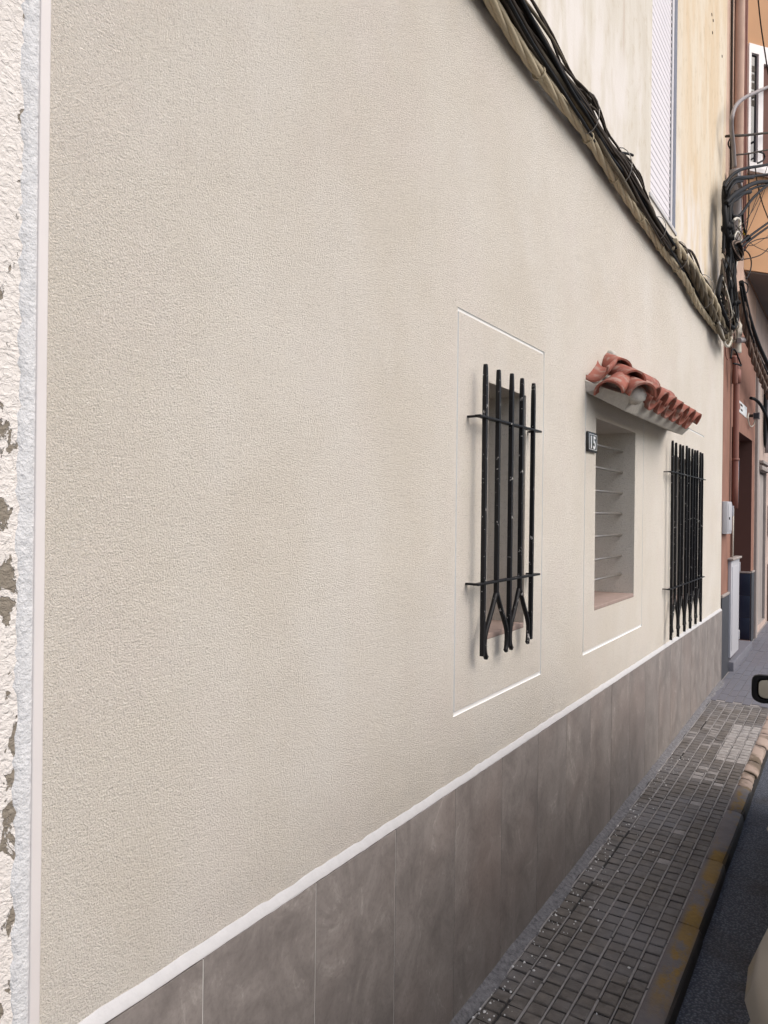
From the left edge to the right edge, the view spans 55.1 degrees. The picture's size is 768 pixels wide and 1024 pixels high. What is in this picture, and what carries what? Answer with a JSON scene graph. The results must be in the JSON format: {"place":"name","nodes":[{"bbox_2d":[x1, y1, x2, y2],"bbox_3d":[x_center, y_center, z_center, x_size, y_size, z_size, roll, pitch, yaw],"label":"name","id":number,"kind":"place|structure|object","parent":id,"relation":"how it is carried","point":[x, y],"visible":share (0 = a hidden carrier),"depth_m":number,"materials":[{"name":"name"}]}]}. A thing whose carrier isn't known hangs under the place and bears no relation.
{"place":"outdoors","nodes":[
{"label":"outdoors","id":0,"kind":"place"},
{"bbox_2d":[449,621,767,1023],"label":"pavement","id":1,"kind":"structure","parent":0,"point":[589,944],"depth_m":2.90,"materials":[{"name":"grey tile"}]},
{"bbox_2d":[675,758,767,1023],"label":"road","id":2,"kind":"structure","parent":0,"point":[733,937],"depth_m":2.71,"materials":[{"name":"grey asphalt"}]},
{"bbox_2d":[0,0,39,1023],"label":"house","id":3,"kind":"structure","parent":2,"relation":"on","point":[19,65],"depth_m":1.04,"materials":[{"name":"white paint"}]},
{"bbox_2d":[28,0,727,1023],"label":"house","id":4,"kind":"structure","parent":2,"relation":"on","point":[376,662],"depth_m":1.71,"materials":[{"name":"beige paint"}]},
{"bbox_2d":[586,431,596,452],"bbox_3d":[0.912,-0.305,3.228,0.013,0.088,0.131,1,0,33],"label":"house number plaque","id":5,"kind":"object","parent":4,"relation":"attached to","point":[591,441],"visible":1,"depth_m":3.20,"materials":[{"name":"black ceramic"}]},
{"bbox_2d":[483,0,733,347],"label":"cable bundle","id":6,"kind":"object","parent":4,"relation":"attached to","point":[576,102],"visible":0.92,"depth_m":3.02,"materials":[{"name":"rubber"}]},
{"bbox_2d":[649,0,676,235],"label":"window","id":7,"kind":"structure","parent":4,"relation":"in","point":[663,11],"depth_m":4.45,"materials":[{"name":"white"}]},
{"bbox_2d":[633,715,767,1023],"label":"kerb","id":8,"kind":"structure","parent":2,"relation":"on","point":[665,995],"depth_m":2.76,"materials":[{"name":"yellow concrete"}]},
{"bbox_2d":[721,0,767,679],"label":"house","id":9,"kind":"structure","parent":2,"relation":"on","point":[737,543],"depth_m":7.33,"materials":[{"name":"paint"}]},
{"bbox_2d":[722,501,733,533],"bbox_3d":[2.991,0.049,6.399,0.061,0.280,0.245,1,0,33],"label":"meter box","id":10,"kind":"object","parent":9,"relation":"attached to","point":[727,510],"visible":1,"depth_m":6.31,"materials":[{"name":"white paint"}]},
{"bbox_2d":[730,0,733,169],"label":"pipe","id":11,"kind":"object","parent":9,"relation":"attached to","point":[731,62],"visible":0.5,"depth_m":6.42,"materials":[{"name":"brown metal"}]},
{"bbox_2d":[727,556,741,657],"bbox_3d":[3.247,0.865,6.829,0.060,0.895,0.565,1,0,33],"label":"half door","id":12,"kind":"structure","parent":9,"relation":"in","point":[733,563],"depth_m":6.72,"materials":[{"name":"white paint"}]},
{"bbox_2d":[730,311,745,383],"bbox_3d":[3.155,-1.503,6.536,0.108,0.762,0.698,1,0,33],"label":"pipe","id":13,"kind":"object","parent":9,"relation":"attached to","point":[736,348],"visible":0.77,"depth_m":6.48,"materials":[{"name":"plastic"}]},
{"bbox_2d":[733,0,744,198],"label":"downpipe","id":14,"kind":"object","parent":9,"relation":"attached to","point":[739,57],"visible":0.65,"depth_m":6.61,"materials":[{"name":"paint"}]},
{"bbox_2d":[715,0,767,359],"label":"cable tangle","id":15,"kind":"object","parent":9,"relation":"attached to","point":[732,246],"visible":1,"depth_m":5.79,"materials":[{"name":"black plastic"}]},
{"bbox_2d":[739,400,746,417],"bbox_3d":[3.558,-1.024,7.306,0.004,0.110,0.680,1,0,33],"label":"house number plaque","id":16,"kind":"object","parent":9,"relation":"attached to","point":[742,409],"visible":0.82,"depth_m":7.31,"materials":[{"name":"white ceramic"}]},
{"bbox_2d":[743,0,745,242],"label":"cable","id":17,"kind":"object","parent":9,"relation":"attached to","point":[744,112],"visible":0.47,"depth_m":7.12,"materials":[{"name":"rubber"}]},
{"bbox_2d":[744,0,747,248],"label":"cable","id":18,"kind":"object","parent":9,"relation":"attached to","point":[746,102],"visible":0.43,"depth_m":7.21,"materials":[{"name":"rubber"}]},
{"bbox_2d":[725,132,767,163],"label":"wire bracket","id":19,"kind":"object","parent":9,"relation":"attached to","point":[745,135],"visible":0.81,"depth_m":6.44,"materials":[{"name":"grey metal"}]},
{"bbox_2d":[729,85,767,239],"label":"conduit","id":20,"kind":"object","parent":9,"relation":"attached to","point":[737,207],"visible":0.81,"depth_m":6.23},
{"bbox_2d":[738,280,767,399],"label":"cable bundle","id":21,"kind":"object","parent":9,"relation":"attached to","point":[753,344],"visible":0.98,"depth_m":6.70,"materials":[{"name":"black rubber"}]},
{"bbox_2d":[747,412,759,426],"bbox_3d":[3.831,-0.969,7.641,0.102,0.155,0.287,1,0,33],"label":"wall lamp","id":22,"kind":"object","parent":9,"relation":"attached to","point":[756,416],"visible":1,"depth_m":7.72,"materials":[{"name":"metal"}]},
{"bbox_2d":[749,397,767,432],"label":"cable","id":23,"kind":"object","parent":9,"relation":"attached to","point":[759,403],"visible":1,"depth_m":7.65,"materials":[{"name":"black rubber"}]},
{"bbox_2d":[745,674,767,1023],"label":"parked car","id":24,"kind":"object","parent":2,"relation":"on","point":[756,997],"visible":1,"depth_m":1.24,"materials":[{"name":"paint"}]},
{"bbox_2d":[753,296,767,638],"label":"house","id":25,"kind":"structure","parent":2,"relation":"on","point":[760,560],"depth_m":8.80,"materials":[{"name":"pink paint"}]},
{"bbox_2d":[758,474,762,621],"bbox_3d":[4.549,0.432,8.947,0.031,1.800,0.710,1,0,33],"label":"door","id":26,"kind":"structure","parent":25,"relation":"in","point":[760,476],"depth_m":9.06,"materials":[{"name":"grey paint"}]}
]}

